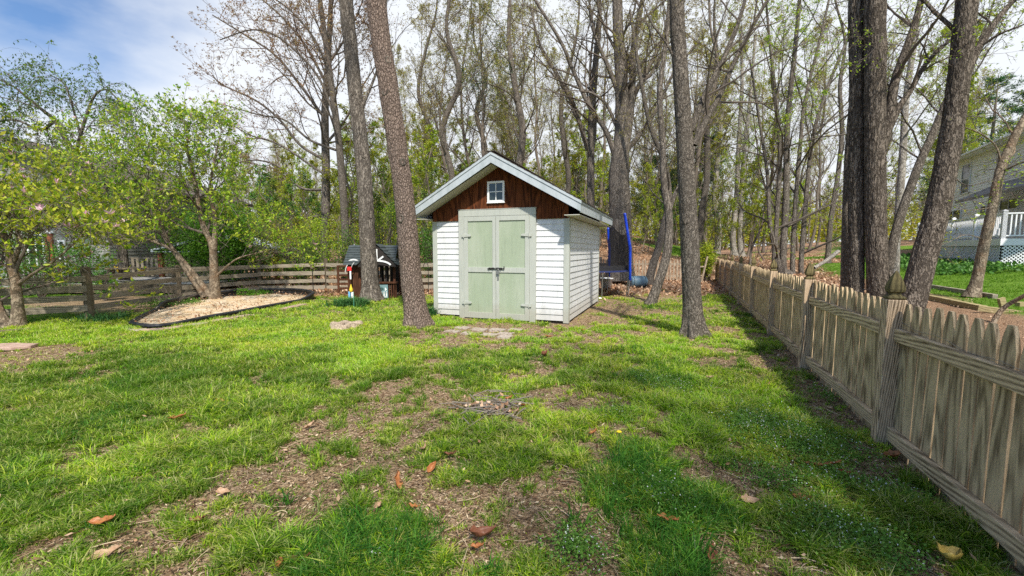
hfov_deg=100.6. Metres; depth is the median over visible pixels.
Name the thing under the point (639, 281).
barrel
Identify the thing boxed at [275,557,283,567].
fallen leaf
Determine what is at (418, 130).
woodland tree
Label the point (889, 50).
woodland tree
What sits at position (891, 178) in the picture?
sapling
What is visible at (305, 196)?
sapling
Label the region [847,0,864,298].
oak tree
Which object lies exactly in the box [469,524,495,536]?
fallen leaf
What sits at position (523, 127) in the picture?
woodland tree
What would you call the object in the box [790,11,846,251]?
woodland tree
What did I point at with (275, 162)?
woodland tree
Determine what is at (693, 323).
oak tree
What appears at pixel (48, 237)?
door
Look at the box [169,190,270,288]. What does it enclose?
evergreen bush
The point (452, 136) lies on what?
woodland tree
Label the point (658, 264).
back fence
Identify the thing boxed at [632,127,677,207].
woodland tree
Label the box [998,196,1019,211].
window
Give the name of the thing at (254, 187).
sapling
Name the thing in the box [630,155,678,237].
pine tree
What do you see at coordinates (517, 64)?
woodland tree
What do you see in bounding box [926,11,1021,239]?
woodland tree
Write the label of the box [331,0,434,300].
oak tree
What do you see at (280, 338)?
sunny grass
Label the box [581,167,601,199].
sapling
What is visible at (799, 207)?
sapling
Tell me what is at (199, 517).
fallen leaf
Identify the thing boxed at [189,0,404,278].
maple tree
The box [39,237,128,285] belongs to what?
leafy shrub
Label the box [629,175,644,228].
sapling
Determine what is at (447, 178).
sapling
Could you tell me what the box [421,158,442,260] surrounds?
sapling
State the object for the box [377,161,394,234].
woodland tree
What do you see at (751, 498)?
fallen leaf
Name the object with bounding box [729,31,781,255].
woodland tree
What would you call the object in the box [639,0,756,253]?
woodland tree
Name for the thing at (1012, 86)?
pine tree
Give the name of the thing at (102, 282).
leafy shrub
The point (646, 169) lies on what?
sapling
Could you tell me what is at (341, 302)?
daylily
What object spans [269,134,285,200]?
woodland tree
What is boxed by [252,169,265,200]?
woodland tree
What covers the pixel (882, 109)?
oak tree
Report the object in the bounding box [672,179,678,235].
sapling
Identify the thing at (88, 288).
board fence
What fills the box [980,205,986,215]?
window
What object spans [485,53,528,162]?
woodland tree
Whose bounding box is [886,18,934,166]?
woodland tree
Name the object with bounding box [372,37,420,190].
woodland tree
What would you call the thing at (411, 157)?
sapling
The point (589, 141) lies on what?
woodland tree
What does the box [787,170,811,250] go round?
sapling
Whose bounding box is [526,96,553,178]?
woodland tree
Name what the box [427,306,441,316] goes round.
daylily
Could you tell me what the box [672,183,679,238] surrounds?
sapling
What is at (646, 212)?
sapling
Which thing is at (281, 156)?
sapling
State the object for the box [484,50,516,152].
woodland tree
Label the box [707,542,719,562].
fallen leaf
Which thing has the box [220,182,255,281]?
sapling
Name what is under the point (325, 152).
maple tree
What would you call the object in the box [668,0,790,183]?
woodland tree
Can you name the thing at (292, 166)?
woodland tree
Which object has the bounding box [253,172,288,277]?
sapling
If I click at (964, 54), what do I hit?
oak tree
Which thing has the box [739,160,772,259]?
sapling
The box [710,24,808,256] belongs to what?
birch tree
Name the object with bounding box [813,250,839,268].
leaning log
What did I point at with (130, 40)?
sky
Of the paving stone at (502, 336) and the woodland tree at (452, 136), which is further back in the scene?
the woodland tree at (452, 136)
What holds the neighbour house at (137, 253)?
on the ground at (792, 357)
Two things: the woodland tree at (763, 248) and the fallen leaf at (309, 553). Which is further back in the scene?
the woodland tree at (763, 248)
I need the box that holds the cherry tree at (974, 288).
[897,70,1023,297]
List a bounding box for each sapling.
[215,144,266,249]
[217,140,270,271]
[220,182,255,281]
[234,131,275,232]
[249,164,285,252]
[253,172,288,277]
[255,187,276,236]
[260,176,278,233]
[262,152,296,263]
[270,165,322,277]
[274,176,315,261]
[275,182,297,239]
[280,151,316,240]
[283,156,320,234]
[284,171,329,244]
[289,168,319,240]
[295,164,320,245]
[306,161,348,240]
[317,102,385,270]
[330,125,376,247]
[330,193,349,239]
[340,119,393,241]
[346,176,383,247]
[357,151,391,227]
[370,117,420,244]
[373,164,395,243]
[383,197,424,253]
[390,158,432,248]
[405,132,432,222]
[408,121,442,254]
[410,127,439,239]
[411,129,439,197]
[411,141,435,242]
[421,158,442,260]
[442,173,448,182]
[460,160,467,169]
[469,150,475,163]
[510,117,537,174]
[516,138,531,169]
[532,161,543,175]
[539,155,550,179]
[547,163,559,186]
[557,109,608,253]
[558,162,577,196]
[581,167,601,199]
[594,160,608,242]
[595,127,643,240]
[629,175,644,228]
[633,162,660,245]
[637,162,660,251]
[637,189,659,255]
[648,182,663,230]
[654,200,674,250]
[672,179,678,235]
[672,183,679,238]
[673,201,679,245]
[696,172,710,229]
[705,202,728,250]
[706,162,732,257]
[706,173,726,242]
[714,152,754,255]
[731,164,764,257]
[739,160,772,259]
[743,78,814,264]
[747,181,773,256]
[771,202,788,252]
[779,183,803,239]
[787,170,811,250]
[810,172,835,240]
[887,156,920,224]
[887,172,893,223]
[905,152,934,224]
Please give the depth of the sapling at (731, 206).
31.50 m
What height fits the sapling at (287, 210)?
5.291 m
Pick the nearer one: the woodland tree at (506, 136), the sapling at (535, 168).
the sapling at (535, 168)
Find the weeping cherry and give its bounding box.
[0,39,201,279]
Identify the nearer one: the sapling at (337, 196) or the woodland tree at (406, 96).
the sapling at (337, 196)
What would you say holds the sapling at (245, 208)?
on the ground at (792, 357)
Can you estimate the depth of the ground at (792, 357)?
3.33 m
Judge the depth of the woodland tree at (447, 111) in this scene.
22.96 m
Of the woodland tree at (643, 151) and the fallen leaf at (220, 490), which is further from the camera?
the woodland tree at (643, 151)
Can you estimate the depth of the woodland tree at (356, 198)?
43.36 m
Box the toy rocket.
[348,284,352,297]
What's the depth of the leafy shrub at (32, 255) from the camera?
14.18 m
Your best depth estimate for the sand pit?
10.98 m
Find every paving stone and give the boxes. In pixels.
[444,330,460,332]
[454,326,470,329]
[470,327,487,331]
[479,333,498,336]
[488,328,505,331]
[497,332,514,334]
[497,334,512,338]
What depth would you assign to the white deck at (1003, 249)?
18.83 m
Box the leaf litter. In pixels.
[0,233,1023,575]
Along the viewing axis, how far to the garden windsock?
13.18 m
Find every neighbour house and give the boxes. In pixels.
[0,135,253,286]
[944,129,1023,250]
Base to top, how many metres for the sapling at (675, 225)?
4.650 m
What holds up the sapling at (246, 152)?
on the ground at (792, 357)
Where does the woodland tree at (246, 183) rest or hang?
on the ground at (792, 357)
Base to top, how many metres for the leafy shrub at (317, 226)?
3.518 m
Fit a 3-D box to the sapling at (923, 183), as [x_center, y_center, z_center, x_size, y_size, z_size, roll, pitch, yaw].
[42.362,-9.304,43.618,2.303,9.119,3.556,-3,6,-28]
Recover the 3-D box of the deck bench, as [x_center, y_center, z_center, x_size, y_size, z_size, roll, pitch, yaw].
[-14.350,-0.463,15.345,5.100,0.530,0.450,0,5,0]
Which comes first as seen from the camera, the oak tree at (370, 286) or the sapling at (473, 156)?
the oak tree at (370, 286)
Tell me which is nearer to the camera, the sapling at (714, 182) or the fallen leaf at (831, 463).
the fallen leaf at (831, 463)
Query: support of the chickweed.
on the ground at (792, 357)
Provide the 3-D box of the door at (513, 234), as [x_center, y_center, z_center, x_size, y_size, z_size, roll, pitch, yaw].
[0.033,-0.425,9.161,0.818,2.254,0.066,2,5,20]
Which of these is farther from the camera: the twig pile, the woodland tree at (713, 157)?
the woodland tree at (713, 157)
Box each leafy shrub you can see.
[0,226,74,287]
[1,249,89,296]
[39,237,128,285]
[91,266,115,300]
[230,220,285,285]
[255,205,315,285]
[272,225,329,285]
[290,204,352,283]
[313,224,378,278]
[347,193,419,276]
[418,220,432,284]
[699,241,718,281]
[817,230,904,251]
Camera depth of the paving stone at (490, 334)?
7.70 m
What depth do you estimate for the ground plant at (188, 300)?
11.63 m
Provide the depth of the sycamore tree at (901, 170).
13.60 m
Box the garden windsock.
[345,263,353,278]
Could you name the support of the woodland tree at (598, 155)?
on the ground at (792, 357)
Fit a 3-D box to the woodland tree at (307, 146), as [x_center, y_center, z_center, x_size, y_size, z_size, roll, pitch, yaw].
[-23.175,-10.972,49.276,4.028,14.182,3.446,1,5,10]
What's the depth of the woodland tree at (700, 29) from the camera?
42.86 m
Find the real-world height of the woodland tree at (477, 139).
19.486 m
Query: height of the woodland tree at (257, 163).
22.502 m
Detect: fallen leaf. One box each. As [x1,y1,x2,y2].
[84,544,121,559]
[88,514,115,524]
[168,412,185,418]
[188,515,204,520]
[215,486,229,493]
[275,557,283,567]
[291,552,310,559]
[374,501,380,507]
[394,470,402,488]
[409,502,419,507]
[427,461,435,471]
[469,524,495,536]
[470,542,483,547]
[657,512,678,520]
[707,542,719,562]
[740,494,758,502]
[792,493,812,499]
[803,459,840,465]
[883,449,901,456]
[936,541,962,560]
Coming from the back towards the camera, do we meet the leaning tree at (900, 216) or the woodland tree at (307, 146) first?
the woodland tree at (307, 146)
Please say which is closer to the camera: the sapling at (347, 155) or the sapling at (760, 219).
the sapling at (347, 155)
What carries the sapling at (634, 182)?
on the ground at (792, 357)
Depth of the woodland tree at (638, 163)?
59.69 m
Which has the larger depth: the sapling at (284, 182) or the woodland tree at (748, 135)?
the woodland tree at (748, 135)
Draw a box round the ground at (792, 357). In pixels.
[0,231,1023,575]
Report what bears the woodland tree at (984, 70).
on the ground at (792, 357)
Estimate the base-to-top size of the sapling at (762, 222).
10.771 m
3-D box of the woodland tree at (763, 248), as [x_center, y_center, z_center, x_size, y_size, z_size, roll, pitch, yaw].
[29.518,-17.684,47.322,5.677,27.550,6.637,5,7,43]
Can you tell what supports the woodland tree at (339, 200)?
on the ground at (792, 357)
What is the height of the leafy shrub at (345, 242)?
2.985 m
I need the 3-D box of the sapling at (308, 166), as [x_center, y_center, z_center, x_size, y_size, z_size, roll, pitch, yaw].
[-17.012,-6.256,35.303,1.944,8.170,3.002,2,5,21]
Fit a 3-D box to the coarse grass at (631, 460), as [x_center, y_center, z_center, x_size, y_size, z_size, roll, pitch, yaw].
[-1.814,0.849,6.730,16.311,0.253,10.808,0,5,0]
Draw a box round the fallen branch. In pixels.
[990,294,1023,322]
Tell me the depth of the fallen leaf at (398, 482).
2.78 m
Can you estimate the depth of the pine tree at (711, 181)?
40.74 m
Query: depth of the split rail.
8.63 m
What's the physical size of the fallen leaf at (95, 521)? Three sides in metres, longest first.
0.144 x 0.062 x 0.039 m
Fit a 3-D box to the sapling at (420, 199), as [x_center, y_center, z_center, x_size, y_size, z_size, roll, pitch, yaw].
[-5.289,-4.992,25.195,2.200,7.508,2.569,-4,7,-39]
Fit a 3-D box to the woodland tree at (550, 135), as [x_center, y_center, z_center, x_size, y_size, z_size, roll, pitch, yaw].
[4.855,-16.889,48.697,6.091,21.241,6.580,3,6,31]
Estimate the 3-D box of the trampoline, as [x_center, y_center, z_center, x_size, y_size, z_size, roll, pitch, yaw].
[2.532,-1.169,14.955,3.316,2.765,3.280,0,5,0]
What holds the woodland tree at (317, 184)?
on the ground at (792, 357)
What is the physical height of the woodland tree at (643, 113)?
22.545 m
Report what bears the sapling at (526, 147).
on the ground at (792, 357)
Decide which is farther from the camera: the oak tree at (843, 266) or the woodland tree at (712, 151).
the woodland tree at (712, 151)
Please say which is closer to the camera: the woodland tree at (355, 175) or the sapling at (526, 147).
the sapling at (526, 147)
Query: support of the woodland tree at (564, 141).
on the ground at (792, 357)
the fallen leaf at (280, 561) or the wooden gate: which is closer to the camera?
the fallen leaf at (280, 561)
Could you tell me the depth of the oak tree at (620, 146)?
18.65 m
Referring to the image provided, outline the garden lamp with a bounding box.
[310,264,313,290]
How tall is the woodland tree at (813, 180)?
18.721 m
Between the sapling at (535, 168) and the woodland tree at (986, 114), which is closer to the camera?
the sapling at (535, 168)
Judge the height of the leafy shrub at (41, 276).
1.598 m
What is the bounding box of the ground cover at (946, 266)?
[865,252,1023,274]
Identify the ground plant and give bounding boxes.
[136,282,207,307]
[234,282,270,295]
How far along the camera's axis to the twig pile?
4.08 m
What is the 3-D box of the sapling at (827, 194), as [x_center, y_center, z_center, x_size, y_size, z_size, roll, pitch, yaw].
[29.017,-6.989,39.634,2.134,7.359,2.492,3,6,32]
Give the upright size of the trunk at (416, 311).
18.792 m
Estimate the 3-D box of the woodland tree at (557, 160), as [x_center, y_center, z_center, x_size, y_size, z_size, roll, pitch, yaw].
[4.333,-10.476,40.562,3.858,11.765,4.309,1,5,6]
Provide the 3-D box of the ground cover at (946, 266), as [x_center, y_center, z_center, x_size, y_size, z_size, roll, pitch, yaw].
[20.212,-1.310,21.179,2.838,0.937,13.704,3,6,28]
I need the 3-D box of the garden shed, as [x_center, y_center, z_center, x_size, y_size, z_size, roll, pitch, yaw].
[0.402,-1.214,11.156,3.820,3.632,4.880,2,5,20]
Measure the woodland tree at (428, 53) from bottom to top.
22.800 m
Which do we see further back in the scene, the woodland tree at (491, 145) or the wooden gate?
the woodland tree at (491, 145)
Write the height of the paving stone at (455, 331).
0.045 m
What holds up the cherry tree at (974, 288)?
on the ground at (792, 357)
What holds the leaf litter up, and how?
on the ground at (792, 357)
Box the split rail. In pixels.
[976,297,1023,312]
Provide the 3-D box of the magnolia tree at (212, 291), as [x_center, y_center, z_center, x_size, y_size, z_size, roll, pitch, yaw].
[-11.040,-2.957,12.663,11.951,6.605,5.558,1,5,14]
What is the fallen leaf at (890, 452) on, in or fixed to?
on the ground at (792, 357)
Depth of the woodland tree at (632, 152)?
37.82 m
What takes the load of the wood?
on the ground at (792, 357)
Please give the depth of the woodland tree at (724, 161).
51.92 m
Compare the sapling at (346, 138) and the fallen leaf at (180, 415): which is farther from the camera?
the sapling at (346, 138)
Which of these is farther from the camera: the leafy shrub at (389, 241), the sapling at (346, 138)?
the sapling at (346, 138)
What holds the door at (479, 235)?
in the garden shed
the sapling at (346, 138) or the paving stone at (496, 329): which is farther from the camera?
the sapling at (346, 138)
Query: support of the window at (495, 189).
in the garden shed
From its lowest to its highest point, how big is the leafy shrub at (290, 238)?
3.342 m
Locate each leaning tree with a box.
[591,0,750,304]
[612,9,721,284]
[826,0,1023,276]
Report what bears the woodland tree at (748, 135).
on the ground at (792, 357)
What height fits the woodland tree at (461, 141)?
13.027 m
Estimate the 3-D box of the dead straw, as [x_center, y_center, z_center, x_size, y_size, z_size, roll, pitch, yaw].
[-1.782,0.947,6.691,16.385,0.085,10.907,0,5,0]
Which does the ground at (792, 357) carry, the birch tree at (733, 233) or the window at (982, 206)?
the birch tree at (733, 233)
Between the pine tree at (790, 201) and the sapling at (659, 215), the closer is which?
the sapling at (659, 215)
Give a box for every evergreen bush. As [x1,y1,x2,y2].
[134,207,227,276]
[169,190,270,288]
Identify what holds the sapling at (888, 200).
on the ground at (792, 357)
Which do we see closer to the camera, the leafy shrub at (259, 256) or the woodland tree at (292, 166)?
the leafy shrub at (259, 256)
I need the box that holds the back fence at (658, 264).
[599,257,709,280]
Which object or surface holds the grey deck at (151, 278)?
on the ground at (792, 357)
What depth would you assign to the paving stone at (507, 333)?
7.81 m
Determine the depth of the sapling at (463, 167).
38.34 m
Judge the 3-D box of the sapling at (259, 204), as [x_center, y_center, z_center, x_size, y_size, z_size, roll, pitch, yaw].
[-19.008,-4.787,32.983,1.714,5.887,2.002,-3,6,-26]
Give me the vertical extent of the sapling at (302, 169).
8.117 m
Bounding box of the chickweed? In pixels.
[251,316,962,575]
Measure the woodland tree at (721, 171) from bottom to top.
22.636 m
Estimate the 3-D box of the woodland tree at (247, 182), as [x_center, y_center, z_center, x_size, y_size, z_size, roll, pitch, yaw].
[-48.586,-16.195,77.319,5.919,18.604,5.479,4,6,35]
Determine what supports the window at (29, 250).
in the neighbour house at (137, 253)
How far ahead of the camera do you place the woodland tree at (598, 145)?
70.12 m
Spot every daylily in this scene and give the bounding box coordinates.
[63,310,133,322]
[317,295,376,307]
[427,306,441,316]
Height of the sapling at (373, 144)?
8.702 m
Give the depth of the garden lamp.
14.14 m
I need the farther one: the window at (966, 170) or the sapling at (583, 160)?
the sapling at (583, 160)
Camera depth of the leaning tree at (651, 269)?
17.16 m
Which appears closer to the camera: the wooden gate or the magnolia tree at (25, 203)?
the magnolia tree at (25, 203)
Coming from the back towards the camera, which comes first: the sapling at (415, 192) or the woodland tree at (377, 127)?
the woodland tree at (377, 127)
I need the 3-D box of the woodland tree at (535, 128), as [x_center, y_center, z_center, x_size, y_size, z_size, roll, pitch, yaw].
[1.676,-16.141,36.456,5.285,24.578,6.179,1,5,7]
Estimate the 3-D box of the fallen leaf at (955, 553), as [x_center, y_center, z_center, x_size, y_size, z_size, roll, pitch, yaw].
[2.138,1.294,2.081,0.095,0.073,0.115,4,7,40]
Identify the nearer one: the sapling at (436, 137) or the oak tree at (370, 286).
the oak tree at (370, 286)
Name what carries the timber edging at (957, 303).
on the ground at (792, 357)
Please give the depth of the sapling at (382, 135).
24.06 m
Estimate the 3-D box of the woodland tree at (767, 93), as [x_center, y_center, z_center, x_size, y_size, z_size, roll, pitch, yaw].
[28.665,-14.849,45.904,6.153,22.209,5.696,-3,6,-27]
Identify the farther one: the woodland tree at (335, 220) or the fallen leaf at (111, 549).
the woodland tree at (335, 220)
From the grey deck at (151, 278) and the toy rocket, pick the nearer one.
the toy rocket
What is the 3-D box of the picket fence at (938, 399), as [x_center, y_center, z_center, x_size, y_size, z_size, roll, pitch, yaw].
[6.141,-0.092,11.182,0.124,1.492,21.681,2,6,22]
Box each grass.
[0,247,1023,322]
[0,288,899,575]
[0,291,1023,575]
[0,302,870,575]
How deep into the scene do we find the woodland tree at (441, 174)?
43.98 m
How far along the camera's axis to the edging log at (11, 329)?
7.89 m
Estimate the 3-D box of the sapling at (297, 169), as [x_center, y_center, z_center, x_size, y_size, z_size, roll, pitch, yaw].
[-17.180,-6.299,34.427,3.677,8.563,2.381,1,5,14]
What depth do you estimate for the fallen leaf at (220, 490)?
2.65 m
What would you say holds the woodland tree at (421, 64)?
on the ground at (792, 357)
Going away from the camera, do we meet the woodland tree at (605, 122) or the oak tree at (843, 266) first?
the oak tree at (843, 266)
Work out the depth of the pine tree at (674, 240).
43.48 m
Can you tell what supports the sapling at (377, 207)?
on the ground at (792, 357)
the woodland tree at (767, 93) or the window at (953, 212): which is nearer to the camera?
the window at (953, 212)
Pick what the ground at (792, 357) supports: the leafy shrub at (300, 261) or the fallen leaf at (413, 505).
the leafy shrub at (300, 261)
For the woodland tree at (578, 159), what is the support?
on the ground at (792, 357)
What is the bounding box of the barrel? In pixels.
[628,276,647,286]
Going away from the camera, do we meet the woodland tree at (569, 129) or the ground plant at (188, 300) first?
the ground plant at (188, 300)
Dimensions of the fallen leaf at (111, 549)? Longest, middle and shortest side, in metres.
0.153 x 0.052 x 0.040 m
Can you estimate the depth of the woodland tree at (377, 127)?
55.30 m
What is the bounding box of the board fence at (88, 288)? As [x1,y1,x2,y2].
[0,258,433,317]
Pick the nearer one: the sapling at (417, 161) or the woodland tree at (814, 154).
the sapling at (417, 161)
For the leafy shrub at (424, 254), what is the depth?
18.15 m
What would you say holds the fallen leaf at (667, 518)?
on the ground at (792, 357)
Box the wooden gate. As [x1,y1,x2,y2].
[700,256,707,281]
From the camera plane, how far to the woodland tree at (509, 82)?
31.36 m
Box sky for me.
[0,0,1023,246]
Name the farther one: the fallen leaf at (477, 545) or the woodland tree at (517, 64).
the woodland tree at (517, 64)
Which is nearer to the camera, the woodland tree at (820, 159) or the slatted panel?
the slatted panel
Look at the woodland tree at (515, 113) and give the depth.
52.06 m
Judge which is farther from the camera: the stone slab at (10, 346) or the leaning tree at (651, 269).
the leaning tree at (651, 269)
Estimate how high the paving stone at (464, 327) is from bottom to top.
0.045 m
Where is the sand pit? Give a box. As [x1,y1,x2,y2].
[120,288,314,331]
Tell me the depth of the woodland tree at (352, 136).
48.16 m
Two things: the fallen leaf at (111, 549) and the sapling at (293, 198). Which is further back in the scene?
the sapling at (293, 198)
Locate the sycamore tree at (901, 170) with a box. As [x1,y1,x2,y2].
[800,0,1023,273]
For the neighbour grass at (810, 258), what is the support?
on the ground at (792, 357)
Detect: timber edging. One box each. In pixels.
[928,295,985,309]
[931,285,997,298]
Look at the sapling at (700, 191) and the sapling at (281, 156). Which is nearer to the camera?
the sapling at (281, 156)
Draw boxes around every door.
[45,234,55,276]
[461,216,495,318]
[496,215,531,320]
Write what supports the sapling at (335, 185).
on the ground at (792, 357)
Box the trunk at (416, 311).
[366,0,434,328]
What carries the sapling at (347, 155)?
on the ground at (792, 357)
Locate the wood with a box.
[109,124,929,249]
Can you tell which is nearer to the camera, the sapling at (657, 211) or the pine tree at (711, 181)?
the sapling at (657, 211)
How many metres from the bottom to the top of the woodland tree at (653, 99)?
19.724 m
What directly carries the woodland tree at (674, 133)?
on the ground at (792, 357)
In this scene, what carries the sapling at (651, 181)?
on the ground at (792, 357)
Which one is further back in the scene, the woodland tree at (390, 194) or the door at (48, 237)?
the woodland tree at (390, 194)
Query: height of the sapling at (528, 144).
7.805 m
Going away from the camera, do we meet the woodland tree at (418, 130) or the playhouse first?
the playhouse
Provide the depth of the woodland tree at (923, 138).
35.33 m
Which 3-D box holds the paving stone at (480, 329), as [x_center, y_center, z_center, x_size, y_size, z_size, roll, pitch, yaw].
[-0.643,0.818,8.267,0.301,0.045,0.227,2,6,18]
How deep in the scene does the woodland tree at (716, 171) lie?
39.00 m
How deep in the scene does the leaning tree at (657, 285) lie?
11.61 m
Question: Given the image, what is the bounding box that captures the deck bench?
[46,268,175,282]
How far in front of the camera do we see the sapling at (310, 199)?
25.09 m
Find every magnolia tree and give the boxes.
[0,101,183,328]
[37,82,327,298]
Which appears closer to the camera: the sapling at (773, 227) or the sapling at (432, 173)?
the sapling at (432, 173)
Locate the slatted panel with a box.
[337,265,347,293]
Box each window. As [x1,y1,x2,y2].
[27,233,45,273]
[57,240,65,261]
[487,181,504,203]
[949,209,961,220]
[959,162,971,194]
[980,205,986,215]
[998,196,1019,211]
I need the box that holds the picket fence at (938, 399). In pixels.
[715,255,1023,573]
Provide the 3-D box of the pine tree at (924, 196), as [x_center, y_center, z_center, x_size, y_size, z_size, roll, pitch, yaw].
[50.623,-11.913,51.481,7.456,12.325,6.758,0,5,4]
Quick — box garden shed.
[415,150,612,323]
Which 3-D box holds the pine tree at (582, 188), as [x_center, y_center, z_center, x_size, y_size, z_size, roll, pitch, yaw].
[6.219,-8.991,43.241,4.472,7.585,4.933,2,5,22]
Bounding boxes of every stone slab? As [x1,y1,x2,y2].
[0,343,38,350]
[329,320,362,329]
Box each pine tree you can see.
[246,176,290,227]
[563,163,596,207]
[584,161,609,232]
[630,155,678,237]
[631,154,678,224]
[643,154,702,243]
[695,119,732,248]
[729,163,774,243]
[763,167,800,249]
[891,145,936,212]
[920,104,988,192]
[965,69,1023,150]
[994,88,1023,139]
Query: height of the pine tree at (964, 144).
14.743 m
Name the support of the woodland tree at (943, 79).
on the ground at (792, 357)
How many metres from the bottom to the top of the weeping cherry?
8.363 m
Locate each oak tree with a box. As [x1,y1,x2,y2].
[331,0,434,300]
[483,0,723,280]
[612,0,831,338]
[812,0,1023,316]
[840,105,848,286]
[844,0,1012,299]
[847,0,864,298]
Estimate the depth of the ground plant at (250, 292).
13.86 m
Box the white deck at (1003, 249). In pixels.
[917,210,1023,265]
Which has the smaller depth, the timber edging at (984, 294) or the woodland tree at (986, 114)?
the timber edging at (984, 294)
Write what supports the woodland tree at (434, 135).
on the ground at (792, 357)
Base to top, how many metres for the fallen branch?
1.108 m
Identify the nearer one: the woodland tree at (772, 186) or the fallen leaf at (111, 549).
the fallen leaf at (111, 549)
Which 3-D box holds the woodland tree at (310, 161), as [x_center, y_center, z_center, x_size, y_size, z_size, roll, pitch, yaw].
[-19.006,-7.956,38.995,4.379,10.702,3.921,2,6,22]
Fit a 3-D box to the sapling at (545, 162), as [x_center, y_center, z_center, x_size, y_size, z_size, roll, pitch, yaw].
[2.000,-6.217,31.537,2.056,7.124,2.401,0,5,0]
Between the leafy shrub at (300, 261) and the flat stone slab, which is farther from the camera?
the leafy shrub at (300, 261)
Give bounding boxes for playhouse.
[343,244,401,298]
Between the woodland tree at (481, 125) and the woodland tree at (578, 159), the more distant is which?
the woodland tree at (578, 159)
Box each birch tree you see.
[696,0,781,255]
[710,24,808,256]
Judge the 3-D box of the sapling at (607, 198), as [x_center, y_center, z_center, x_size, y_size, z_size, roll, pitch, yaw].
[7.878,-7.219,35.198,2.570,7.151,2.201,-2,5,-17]
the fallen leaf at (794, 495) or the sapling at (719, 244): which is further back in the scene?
the sapling at (719, 244)
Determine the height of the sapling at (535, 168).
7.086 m
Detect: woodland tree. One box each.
[236,150,256,211]
[236,152,249,209]
[249,144,263,198]
[252,130,296,210]
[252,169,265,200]
[268,144,281,199]
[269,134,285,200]
[274,142,321,233]
[275,111,311,211]
[300,131,321,235]
[311,156,334,241]
[312,155,321,200]
[317,116,356,237]
[331,91,381,213]
[331,168,358,231]
[331,189,340,246]
[332,145,357,247]
[335,142,378,220]
[369,122,419,235]
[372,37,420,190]
[374,144,393,237]
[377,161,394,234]
[381,65,418,160]
[395,0,504,257]
[401,0,509,179]
[403,0,563,165]
[404,3,447,154]
[407,0,483,180]
[407,113,442,196]
[410,103,426,231]
[420,102,443,181]
[422,0,513,165]
[422,0,515,156]
[432,0,539,163]
[432,92,472,187]
[452,116,473,172]
[467,115,480,161]
[473,0,536,161]
[476,89,517,160]
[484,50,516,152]
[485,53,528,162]
[487,108,503,152]
[489,0,557,163]
[489,0,664,206]
[494,55,531,168]
[498,114,535,173]
[508,0,560,175]
[518,0,611,192]
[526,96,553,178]
[533,46,582,187]
[540,93,600,194]
[543,112,576,188]
[551,87,582,183]
[561,110,600,193]
[571,0,647,245]
[580,108,630,208]
[594,113,610,187]
[610,23,657,172]
[629,4,694,244]
[629,17,674,231]
[629,85,672,223]
[631,117,657,231]
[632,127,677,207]
[636,2,695,239]
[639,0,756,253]
[643,20,749,245]
[664,0,720,144]
[664,80,675,188]
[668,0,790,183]
[673,62,743,232]
[695,31,757,253]
[700,91,734,208]
[708,123,736,215]
[725,74,762,250]
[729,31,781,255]
[752,48,810,252]
[753,5,803,252]
[760,156,792,218]
[779,0,934,262]
[783,26,844,250]
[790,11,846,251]
[794,27,847,246]
[794,141,831,243]
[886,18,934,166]
[887,39,911,172]
[890,50,976,180]
[909,3,994,142]
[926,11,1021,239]
[961,28,1001,153]
[971,89,1002,139]
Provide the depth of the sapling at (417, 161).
28.60 m
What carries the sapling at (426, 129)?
on the ground at (792, 357)
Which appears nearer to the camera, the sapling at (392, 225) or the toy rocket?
the toy rocket
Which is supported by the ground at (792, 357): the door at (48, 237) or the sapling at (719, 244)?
the sapling at (719, 244)
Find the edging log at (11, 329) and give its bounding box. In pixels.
[0,328,28,331]
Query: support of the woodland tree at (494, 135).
on the ground at (792, 357)
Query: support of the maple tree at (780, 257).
on the ground at (792, 357)
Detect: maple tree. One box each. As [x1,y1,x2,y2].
[169,0,391,270]
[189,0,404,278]
[687,0,994,274]
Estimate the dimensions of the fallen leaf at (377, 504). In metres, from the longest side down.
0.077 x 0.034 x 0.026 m
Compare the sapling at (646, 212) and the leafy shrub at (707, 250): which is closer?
the leafy shrub at (707, 250)
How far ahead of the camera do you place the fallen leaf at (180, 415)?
3.81 m
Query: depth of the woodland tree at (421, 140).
68.10 m
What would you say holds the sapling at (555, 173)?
on the ground at (792, 357)
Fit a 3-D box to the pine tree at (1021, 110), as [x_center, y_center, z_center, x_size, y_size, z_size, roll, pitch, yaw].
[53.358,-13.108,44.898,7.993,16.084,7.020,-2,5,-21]
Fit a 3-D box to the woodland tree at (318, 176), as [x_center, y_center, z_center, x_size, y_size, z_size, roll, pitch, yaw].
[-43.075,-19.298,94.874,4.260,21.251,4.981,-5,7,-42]
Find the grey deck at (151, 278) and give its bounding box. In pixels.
[33,258,273,292]
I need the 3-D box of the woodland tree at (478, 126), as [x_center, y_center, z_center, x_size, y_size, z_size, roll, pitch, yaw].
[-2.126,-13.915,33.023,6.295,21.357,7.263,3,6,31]
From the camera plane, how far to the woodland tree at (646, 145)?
48.42 m
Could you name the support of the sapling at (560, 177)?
on the ground at (792, 357)
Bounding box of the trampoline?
[599,213,631,298]
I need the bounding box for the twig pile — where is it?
[439,389,532,429]
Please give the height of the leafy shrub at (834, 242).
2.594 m
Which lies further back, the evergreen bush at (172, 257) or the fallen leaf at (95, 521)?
the evergreen bush at (172, 257)
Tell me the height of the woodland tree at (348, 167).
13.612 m
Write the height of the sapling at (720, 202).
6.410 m
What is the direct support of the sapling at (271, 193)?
on the ground at (792, 357)
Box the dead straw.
[0,304,1014,575]
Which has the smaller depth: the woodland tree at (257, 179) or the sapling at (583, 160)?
the sapling at (583, 160)

